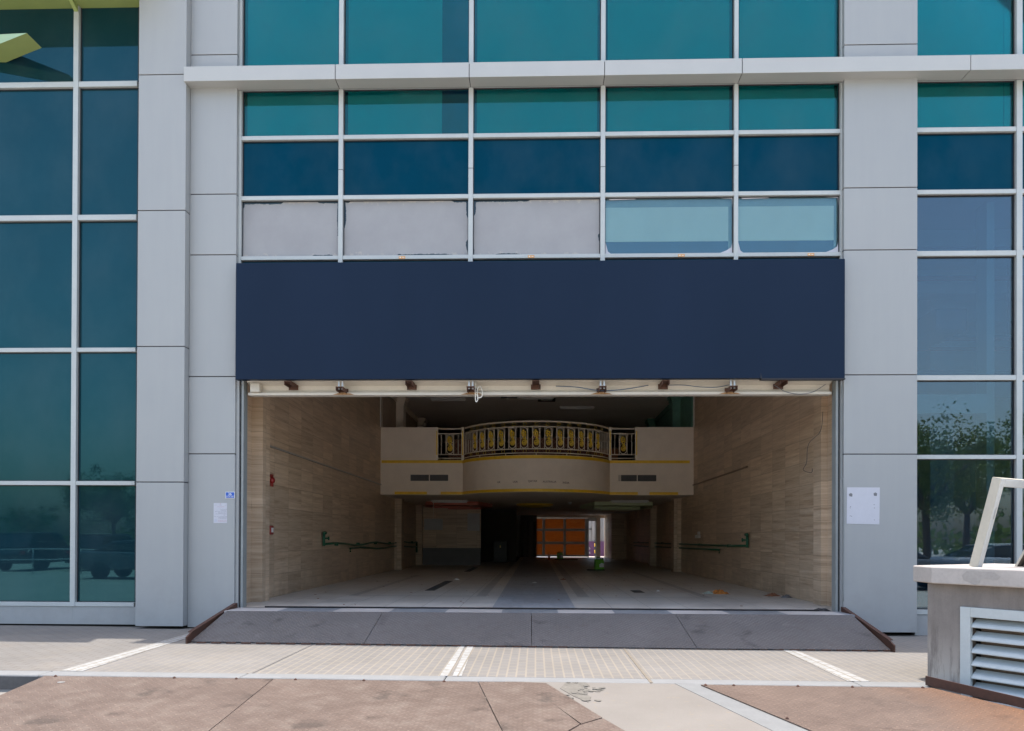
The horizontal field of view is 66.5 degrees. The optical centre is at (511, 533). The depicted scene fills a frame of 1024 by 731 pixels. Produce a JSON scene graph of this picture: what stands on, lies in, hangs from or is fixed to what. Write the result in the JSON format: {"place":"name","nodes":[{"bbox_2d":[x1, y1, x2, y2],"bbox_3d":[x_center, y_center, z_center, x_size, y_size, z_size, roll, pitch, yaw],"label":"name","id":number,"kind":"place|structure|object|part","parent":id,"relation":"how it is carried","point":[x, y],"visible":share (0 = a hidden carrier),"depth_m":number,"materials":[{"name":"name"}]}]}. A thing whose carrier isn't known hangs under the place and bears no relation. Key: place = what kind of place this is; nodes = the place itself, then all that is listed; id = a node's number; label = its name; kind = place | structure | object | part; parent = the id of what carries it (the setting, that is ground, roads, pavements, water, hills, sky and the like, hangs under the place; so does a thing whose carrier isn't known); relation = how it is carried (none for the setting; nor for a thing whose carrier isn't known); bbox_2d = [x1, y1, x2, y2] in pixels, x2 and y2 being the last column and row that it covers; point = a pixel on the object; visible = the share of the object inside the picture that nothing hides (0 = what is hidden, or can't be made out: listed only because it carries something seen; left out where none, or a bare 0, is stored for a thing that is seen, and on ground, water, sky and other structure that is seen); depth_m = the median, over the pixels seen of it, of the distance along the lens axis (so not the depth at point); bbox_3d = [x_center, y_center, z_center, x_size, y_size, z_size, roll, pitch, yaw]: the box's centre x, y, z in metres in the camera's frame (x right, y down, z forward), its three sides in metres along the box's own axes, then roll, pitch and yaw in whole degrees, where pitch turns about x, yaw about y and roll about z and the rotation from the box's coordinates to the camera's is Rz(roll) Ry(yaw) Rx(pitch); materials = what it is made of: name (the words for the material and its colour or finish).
{"place":"outdoors","nodes":[
{"label":"outdoors","id":0,"kind":"place"},
{"bbox_2d":[0,624,193,670],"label":"pavement","id":1,"kind":"structure","parent":0,"point":[39,647],"depth_m":10.39,"materials":[{"name":"white concrete"}]},
{"bbox_2d":[0,675,272,730],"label":"paving slab","id":2,"kind":"structure","parent":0,"point":[72,703],"depth_m":6.93,"materials":[{"name":"concrete"}]},
{"bbox_2d":[55,639,315,673],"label":"pavement","id":3,"kind":"structure","parent":0,"point":[180,656],"depth_m":9.08,"materials":[{"name":"white concrete"}]},
{"bbox_2d":[60,633,188,670],"bbox_3d":[-4.604,1.445,9.908,0.240,0.004,3.466,0,0,0],"label":"painted line","id":4,"kind":"object","parent":3,"relation":"on","point":[95,663],"visible":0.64,"depth_m":9.24,"materials":[{"name":"white paint"}]},
{"bbox_2d":[210,678,500,730],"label":"paving slab","id":5,"kind":"structure","parent":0,"point":[295,704],"depth_m":6.83,"materials":[{"name":"concrete"}]},
{"bbox_2d":[255,636,645,678],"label":"pavement","id":6,"kind":"structure","parent":0,"point":[507,661],"depth_m":8.97,"materials":[{"name":"white concrete"}]},
{"bbox_2d":[440,645,464,675],"bbox_3d":[-0.680,1.472,9.237,0.090,0.004,2.362,0,0,1],"label":"painted line","id":7,"kind":"object","parent":6,"relation":"on","point":[447,670],"visible":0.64,"depth_m":8.98,"materials":[{"name":"white paint"}]},
{"bbox_2d":[453,646,472,675],"bbox_3d":[-0.555,1.473,9.233,0.095,0.004,2.362,0,0,1],"label":"painted line","id":8,"kind":"object","parent":6,"relation":"on","point":[460,668],"visible":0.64,"depth_m":8.92,"materials":[{"name":"white paint"}]},
{"bbox_2d":[494,541,507,561],"bbox_3d":[-0.517,0.803,35.468,0.600,0.958,0.720,0,0,2],"label":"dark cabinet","id":9,"kind":"object","parent":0,"point":[500,550],"visible":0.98,"depth_m":35.12,"materials":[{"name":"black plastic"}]},
{"bbox_3d":[-0.678,0.786,35.125,0.280,0.890,0.014,0,0,2],"label":"cabinet door","id":10,"kind":"part","parent":9,"relation":"part of","materials":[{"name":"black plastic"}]},
{"bbox_2d":[630,590,644,592],"bbox_3d":[2.579,1.184,16.072,0.220,0.008,0.700,0,0,2],"label":"floor drain","id":11,"kind":"object","parent":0,"point":[637,591],"visible":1,"depth_m":16.04,"materials":[{"name":"grey metal"}]},
{"bbox_2d":[625,633,980,681],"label":"pavement","id":12,"kind":"structure","parent":0,"point":[906,660],"depth_m":9.04,"materials":[{"name":"white concrete"}]},
{"bbox_2d":[185,603,894,651],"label":"loading ramp","id":13,"kind":"structure","parent":12,"relation":"on","point":[735,631],"depth_m":10.75,"materials":[{"name":"concrete"}]},
{"bbox_2d":[623,648,652,682],"bbox_3d":[1.454,1.573,9.957,0.032,0.164,4.390,0,0,2],"label":"sand joint","id":14,"kind":"object","parent":12,"relation":"on","point":[639,667],"visible":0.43,"depth_m":8.73,"materials":[{"name":"beige sand"}]},
{"bbox_2d":[783,650,870,681],"bbox_3d":[3.560,1.504,9.107,0.230,0.004,2.360,0,0,2],"label":"painted line","id":15,"kind":"object","parent":12,"relation":"on","point":[839,672],"visible":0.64,"depth_m":8.76,"materials":[{"name":"white paint"}]},
{"bbox_2d":[883,632,911,633],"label":"ground","id":16,"kind":"structure","parent":0,"point":[896,633],"depth_m":13.21,"materials":[{"name":"black"}]},
{"bbox_2d":[0,670,981,699],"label":"kerb","id":17,"kind":"structure","parent":16,"relation":"on","point":[423,678],"depth_m":7.90,"materials":[{"name":"concrete"}]},
{"bbox_2d":[0,676,40,689],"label":"slab","id":18,"kind":"object","parent":17,"relation":"attached to","point":[10,682],"depth_m":7.94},
{"label":"road","id":19,"kind":"structure","parent":0,"visible":0},
{"bbox_2d":[479,682,623,730],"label":"paving slab","id":20,"kind":"structure","parent":19,"relation":"on","point":[524,706],"depth_m":6.78,"materials":[{"name":"concrete"}]},
{"bbox_2d":[499,681,770,730],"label":"cement ramp","id":21,"kind":"structure","parent":19,"relation":"on","point":[646,707],"depth_m":6.88,"materials":[{"name":"beige concrete"}]},
{"bbox_2d":[560,682,592,701],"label":"cement repair","id":22,"kind":"structure","parent":21,"relation":"on","point":[570,687],"depth_m":7.49,"materials":[{"name":"beige concrete"}]},
{"bbox_2d":[566,682,604,701],"bbox_3d":[0.696,1.498,7.420,0.384,0.060,0.646,0,0,7],"label":"crumbled cement","id":23,"kind":"object","parent":21,"relation":"on","point":[600,689],"visible":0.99,"depth_m":7.43,"materials":[{"name":"beige concrete"}]},
{"bbox_2d":[675,683,808,730],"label":"cement strip","id":24,"kind":"object","parent":19,"relation":"on","point":[766,720],"visible":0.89,"depth_m":6.85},
{"bbox_2d":[701,676,1023,730],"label":"paving slab","id":25,"kind":"structure","parent":19,"relation":"on","point":[831,708],"depth_m":6.94,"materials":[{"name":"brown concrete"}]},
{"bbox_2d":[913,563,1023,709],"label":"ventilation box","id":26,"kind":"object","parent":19,"relation":"on","point":[975,623],"visible":0.77,"depth_m":7.57,"materials":[{"name":"concrete"}]},
{"bbox_2d":[969,477,1023,566],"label":"railing","id":27,"kind":"object","parent":26,"relation":"on","point":[997,484],"visible":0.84,"depth_m":7.70,"materials":[{"name":"metal"}]},
{"bbox_2d":[1014,550,1023,566],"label":"leaning pane","id":28,"kind":"object","parent":26,"relation":"on","point":[1020,562],"visible":1,"depth_m":7.88,"materials":[{"name":"grey"}]},
{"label":"rear yard","id":29,"kind":"structure","parent":0,"visible":0},
{"bbox_2d":[0,0,1023,635],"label":"commercial building","id":30,"kind":"structure","parent":29,"relation":"on","point":[166,166],"depth_m":12.16,"materials":[{"name":"metal"}]},
{"bbox_2d":[0,486,69,600],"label":"window pane","id":31,"kind":"structure","parent":30,"relation":"in","point":[35,520],"depth_m":12.28,"materials":[{"name":"teal glass"}]},
{"bbox_2d":[0,353,70,479],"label":"window pane","id":32,"kind":"structure","parent":30,"relation":"in","point":[35,389],"depth_m":12.30,"materials":[{"name":"teal glass"}]},
{"bbox_2d":[0,223,71,347],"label":"window pane","id":33,"kind":"structure","parent":30,"relation":"in","point":[36,258],"depth_m":12.31,"materials":[{"name":"teal glass"}]},
{"bbox_2d":[0,90,72,215],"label":"window pane","id":34,"kind":"structure","parent":30,"relation":"in","point":[36,126],"depth_m":12.32,"materials":[{"name":"teal glass"}]},
{"bbox_2d":[0,8,73,82],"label":"window pane","id":35,"kind":"structure","parent":30,"relation":"in","point":[52,30],"depth_m":12.33,"materials":[{"name":"teal glass"}]},
{"bbox_2d":[78,486,134,600],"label":"window pane","id":36,"kind":"structure","parent":30,"relation":"in","point":[106,527],"depth_m":12.25,"materials":[{"name":"teal glass"}]},
{"bbox_2d":[79,353,135,480],"bbox_3d":[-6.349,-1.836,12.266,0.931,2.022,0.012,0,0,2],"label":"window pane","id":37,"kind":"structure","parent":30,"relation":"in","point":[107,381],"depth_m":12.26,"materials":[{"name":"teal glass"}]},
{"bbox_2d":[80,222,137,347],"bbox_3d":[-6.342,-3.912,12.278,0.931,1.998,0.011,0,0,2],"label":"window pane","id":38,"kind":"structure","parent":30,"relation":"in","point":[108,250],"depth_m":12.27,"materials":[{"name":"teal glass"}]},
{"bbox_2d":[81,89,138,214],"bbox_3d":[-6.334,-6.003,12.289,0.931,2.009,0.013,0,0,2],"label":"window pane","id":39,"kind":"structure","parent":30,"relation":"in","point":[109,117],"depth_m":12.28,"materials":[{"name":"teal glass"}]},
{"bbox_2d":[82,7,137,80],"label":"window pane","id":40,"kind":"structure","parent":30,"relation":"in","point":[109,35],"depth_m":12.29,"materials":[{"name":"teal glass"}]},
{"bbox_2d":[214,503,226,522],"bbox_3d":[-4.499,-0.321,12.043,0.213,0.308,0.003,0,0,2],"label":"paper notice","id":41,"kind":"object","parent":30,"relation":"attached to","point":[220,512],"visible":1,"depth_m":12.04,"materials":[{"name":"white paper"}]},
{"bbox_2d":[225,492,234,497],"bbox_3d":[-4.346,-0.598,12.036,0.144,0.100,0.011,0,0,2],"label":"sign","id":42,"kind":"object","parent":30,"relation":"attached to","point":[229,494],"visible":1,"depth_m":12.03,"materials":[{"name":"blue plastic"}]},
{"bbox_2d":[269,526,273,534],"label":"fire call point","id":43,"kind":"structure","parent":30,"relation":"attached to","point":[271,531],"depth_m":14.02,"materials":[{"name":"red plastic"}]},
{"bbox_2d":[270,474,274,486],"bbox_3d":[-4.319,-0.969,14.095,0.075,0.220,0.220,0,0,2],"label":"fire bell","id":44,"kind":"object","parent":30,"relation":"attached to","point":[272,480],"visible":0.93,"depth_m":14.06,"materials":[{"name":"red metal"}]},
{"bbox_2d":[243,262,327,262],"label":"window pane","id":45,"kind":"structure","parent":30,"relation":"in","point":[243,262],"depth_m":12.19,"materials":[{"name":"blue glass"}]},
{"bbox_2d":[243,202,337,255],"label":"window pane","id":46,"kind":"structure","parent":30,"relation":"in","point":[269,228],"depth_m":12.19,"materials":[{"name":"grey glass"}]},
{"bbox_2d":[243,142,338,195],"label":"window pane","id":47,"kind":"structure","parent":30,"relation":"in","point":[282,168],"depth_m":12.19,"materials":[{"name":"blue glass"}]},
{"bbox_2d":[322,531,417,551],"bbox_3d":[-3.963,0.341,24.215,0.173,0.716,13.709,0,0,2],"label":"water pipe","id":48,"kind":"object","parent":30,"relation":"attached to","point":[324,533],"visible":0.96,"depth_m":21.26,"materials":[{"name":"green metal"}]},
{"bbox_2d":[344,201,467,255],"bbox_3d":[-1.648,-4.747,12.139,1.950,0.873,0.012,0,0,2],"label":"window pane","id":49,"kind":"structure","parent":30,"relation":"in","point":[370,227],"depth_m":12.13,"materials":[{"name":"grey glass"}]},
{"bbox_2d":[344,261,467,261],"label":"window pane","id":50,"kind":"structure","parent":30,"relation":"in","point":[344,261],"depth_m":12.13,"materials":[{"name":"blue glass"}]},
{"bbox_2d":[345,140,467,194],"bbox_3d":[-1.645,-5.684,12.144,1.950,0.872,0.012,0,0,2],"label":"window pane","id":51,"kind":"structure","parent":30,"relation":"in","point":[371,167],"depth_m":12.14,"materials":[{"name":"blue glass"}]},
{"bbox_2d":[425,581,451,590],"bbox_3d":[-1.646,1.179,17.927,0.200,0.008,3.650,0,0,2],"label":"floor drain","id":52,"kind":"object","parent":30,"relation":"on","point":[437,586],"visible":1,"depth_m":17.38,"materials":[{"name":"black metal"}]},
{"bbox_2d":[431,398,465,400],"bbox_3d":[-2.167,-4.585,26.705,1.200,0.089,0.140,0,0,2],"label":"ceiling light","id":53,"kind":"object","parent":30,"relation":"attached to","point":[448,399],"visible":1,"depth_m":26.64,"materials":[{"name":"white plastic"}]},
{"bbox_2d":[431,500,467,502],"bbox_3d":[-2.202,-1.141,27.587,1.300,0.089,0.120,0,0,2],"label":"ceiling light","id":54,"kind":"object","parent":30,"relation":"attached to","point":[450,501],"visible":0.94,"depth_m":27.54,"materials":[{"name":"white plastic"}]},
{"bbox_2d":[425,501,491,509],"bbox_3d":[-2.089,-1.074,30.485,2.650,0.189,4.200,0,0,2],"label":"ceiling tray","id":55,"kind":"object","parent":30,"relation":"attached to","point":[472,505],"visible":0.91,"depth_m":29.39,"materials":[{"name":"grey metal"}]},
{"bbox_2d":[475,381,482,401],"bbox_3d":[-0.509,-2.183,11.993,0.127,0.327,0.036,0,0,2],"label":"cable","id":56,"kind":"object","parent":30,"relation":"hanging from","point":[477,392],"visible":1,"depth_m":11.98,"materials":[{"name":"white plastic"}]},
{"bbox_2d":[448,436,589,459],"bbox_3d":[0.229,-2.797,25.921,4.650,1.098,0.600,0,0,2],"label":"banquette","id":57,"kind":"object","parent":30,"relation":"on","point":[516,451],"visible":0.51,"depth_m":25.99,"materials":[{"name":"metal"}]},
{"bbox_2d":[516,503,552,507],"bbox_3d":[0.882,-1.089,30.294,1.440,0.139,1.440,0,0,2],"label":"ceiling light","id":58,"kind":"object","parent":30,"relation":"attached to","point":[534,505],"visible":0.99,"depth_m":29.79,"materials":[{"name":"gold metal"}]},
{"bbox_2d":[517,397,553,399],"bbox_3d":[0.797,-4.576,26.314,1.250,0.089,0.140,0,0,2],"label":"ceiling light","id":59,"kind":"object","parent":30,"relation":"attached to","point":[518,398],"visible":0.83,"depth_m":26.28,"materials":[{"name":"white plastic"}]},
{"bbox_2d":[474,199,598,254],"bbox_3d":[0.378,-4.740,12.077,1.961,0.873,0.012,0,0,2],"label":"window pane","id":60,"kind":"structure","parent":30,"relation":"in","point":[500,226],"depth_m":12.07,"materials":[{"name":"grey glass"}]},
{"bbox_2d":[436,420,637,459],"bbox_3d":[0.721,-2.769,23.193,6.200,1.020,1.624,0,0,2],"label":"balcony railing","id":61,"kind":"object","parent":30,"relation":"on","point":[537,440],"visible":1,"depth_m":22.91,"materials":[{"name":"gold metal"}]},
{"bbox_2d":[474,139,599,193],"bbox_3d":[0.382,-5.677,12.082,1.961,0.872,0.012,0,0,2],"label":"window pane","id":62,"kind":"structure","parent":30,"relation":"in","point":[535,165],"depth_m":12.08,"materials":[{"name":"blue glass"}]},
{"bbox_2d":[479,260,598,260],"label":"window pane","id":63,"kind":"structure","parent":30,"relation":"in","point":[479,260],"depth_m":12.07,"materials":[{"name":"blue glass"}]},
{"bbox_2d":[235,259,844,394],"bbox_3d":[0.381,-3.133,11.940,9.192,1.970,0.343,0,0,2],"label":"signboard","id":64,"kind":"object","parent":30,"relation":"attached to","point":[781,322],"visible":1,"depth_m":11.77,"materials":[{"name":"metal"}]},
{"bbox_2d":[556,385,647,390],"bbox_3d":[1.387,-2.243,12.005,1.422,0.104,0.057,0,0,2],"label":"cable","id":65,"kind":"object","parent":64,"relation":"attached to","point":[601,390],"visible":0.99,"depth_m":11.99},
{"bbox_2d":[538,398,555,401],"bbox_3d":[1.188,-4.602,26.802,0.600,0.029,0.600,0,0,2],"label":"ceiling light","id":66,"kind":"object","parent":30,"relation":"attached to","point":[547,400],"visible":0.79,"depth_m":26.93,"materials":[{"name":"black plastic"}]},
{"bbox_2d":[557,551,562,558],"bbox_3d":[2.447,1.096,39.836,0.300,0.446,0.244,0,0,7],"label":"jerry can","id":67,"kind":"object","parent":30,"relation":"on","point":[559,554],"visible":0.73,"depth_m":39.72,"materials":[{"name":"green plastic"}]},
{"bbox_2d":[537,518,587,556],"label":"garage door","id":68,"kind":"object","parent":30,"relation":"on","point":[567,537],"visible":1,"depth_m":45.32,"materials":[{"name":"orange metal"}]},
{"bbox_2d":[560,406,594,408],"bbox_3d":[2.358,-4.560,28.267,1.250,0.089,0.140,0,0,2],"label":"ceiling light","id":69,"kind":"object","parent":30,"relation":"attached to","point":[576,407],"visible":1,"depth_m":28.21,"materials":[{"name":"white plastic"}]},
{"bbox_2d":[594,557,603,568],"bbox_3d":[3.015,1.027,27.013,0.300,0.446,0.244,0,0,-7],"label":"jerry can","id":70,"kind":"object","parent":30,"relation":"on","point":[598,563],"visible":0.83,"depth_m":26.90,"materials":[{"name":"green plastic"}]},
{"bbox_2d":[580,502,652,510],"bbox_3d":[4.124,-1.049,30.795,2.850,0.189,5.200,0,0,2],"label":"ceiling tray","id":71,"kind":"object","parent":30,"relation":"attached to","point":[614,506],"visible":0.99,"depth_m":29.23,"materials":[{"name":"grey metal"}]},
{"bbox_2d":[611,500,648,502],"bbox_3d":[4.086,-1.120,27.094,1.300,0.089,0.120,0,0,2],"label":"ceiling light","id":72,"kind":"object","parent":30,"relation":"attached to","point":[629,501],"visible":1,"depth_m":27.05,"materials":[{"name":"white plastic"}]},
{"bbox_2d":[605,259,731,260],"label":"window pane","id":73,"kind":"structure","parent":30,"relation":"in","point":[619,259],"depth_m":12.00,"materials":[{"name":"blue glass"}]},
{"bbox_2d":[606,137,731,192],"bbox_3d":[2.413,-5.670,12.020,1.961,0.872,0.013,0,0,2],"label":"window pane","id":74,"kind":"structure","parent":30,"relation":"in","point":[703,164],"depth_m":12.01,"materials":[{"name":"blue glass"}]},
{"bbox_2d":[633,533,748,552],"bbox_3d":[5.548,0.290,27.582,0.173,0.506,20.320,0,0,2],"label":"water pipe","id":75,"kind":"object","parent":30,"relation":"attached to","point":[742,540],"visible":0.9,"depth_m":21.65,"materials":[{"name":"green metal"}]},
{"bbox_2d":[668,385,727,387],"bbox_3d":[2.851,-2.262,11.957,0.952,0.054,0.041,0,0,3],"label":"cable","id":76,"kind":"object","parent":30,"relation":"attached to","point":[704,387],"visible":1,"depth_m":11.94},
{"bbox_2d":[713,589,728,593],"bbox_3d":[4.153,1.147,15.574,0.365,0.089,0.340,0,0,2],"label":"rag","id":77,"kind":"object","parent":30,"relation":"on","point":[719,591],"visible":0.98,"depth_m":15.49,"materials":[{"name":"orange fabric"}]},
{"bbox_2d":[763,593,779,595],"bbox_3d":[5.007,1.162,14.998,0.315,0.060,0.228,0,0,2],"label":"rag","id":78,"kind":"object","parent":30,"relation":"on","point":[772,594],"visible":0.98,"depth_m":14.95,"materials":[{"name":"brown fabric"}]},
{"bbox_2d":[738,136,837,190],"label":"window pane","id":79,"kind":"structure","parent":30,"relation":"in","point":[787,163],"depth_m":11.96,"materials":[{"name":"blue glass"}]},
{"bbox_2d":[738,258,837,259],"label":"window pane","id":80,"kind":"structure","parent":30,"relation":"in","point":[758,258],"depth_m":11.95,"materials":[{"name":"blue glass"}]},
{"bbox_2d":[774,384,825,394],"bbox_3d":[4.384,-2.200,11.884,0.786,0.166,0.052,0,0,2],"label":"cable","id":81,"kind":"object","parent":30,"relation":"attached to","point":[798,394],"visible":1,"depth_m":11.87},
{"bbox_2d":[803,413,822,472],"bbox_3d":[4.646,-1.414,12.042,0.309,0.944,0.016,0,0,0],"label":"cable","id":82,"kind":"object","parent":30,"relation":"hanging from","point":[810,441],"visible":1,"depth_m":12.04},
{"bbox_2d":[841,386,843,600],"bbox_3d":[4.982,-0.611,11.759,0.021,3.250,0.049,0,0,-27],"label":"cable","id":83,"kind":"object","parent":30,"relation":"attached to","point":[843,520],"visible":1,"depth_m":11.74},
{"bbox_2d":[847,487,879,523],"bbox_3d":[5.284,-0.421,11.743,0.492,0.558,0.004,0,0,2],"label":"blank paper","id":84,"kind":"object","parent":30,"relation":"attached to","point":[863,505],"visible":1,"depth_m":11.74,"materials":[{"name":"white paper"}]},
{"bbox_2d":[916,134,1012,189],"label":"window pane","id":85,"kind":"structure","parent":30,"relation":"in","point":[966,161],"depth_m":11.88,"materials":[{"name":"blue glass"}]},
{"bbox_2d":[978,0,1012,29],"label":"window pane","id":86,"kind":"structure","parent":30,"relation":"in","point":[1003,9],"depth_m":11.89,"materials":[{"name":"teal glass"}]},
{"bbox_2d":[1023,134,1023,188],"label":"window pane","id":87,"kind":"structure","parent":30,"relation":"in","point":[1023,134],"depth_m":11.85,"materials":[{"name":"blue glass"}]},
{"bbox_2d":[1023,0,1023,39],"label":"window pane","id":88,"kind":"structure","parent":30,"relation":"in","point":[1023,0],"depth_m":11.87,"materials":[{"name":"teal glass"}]},
{"bbox_2d":[589,518,603,555],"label":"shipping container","id":89,"kind":"object","parent":29,"relation":"on","point":[591,536],"visible":0.26,"depth_m":49.70,"materials":[{"name":"white metal"}]}
]}

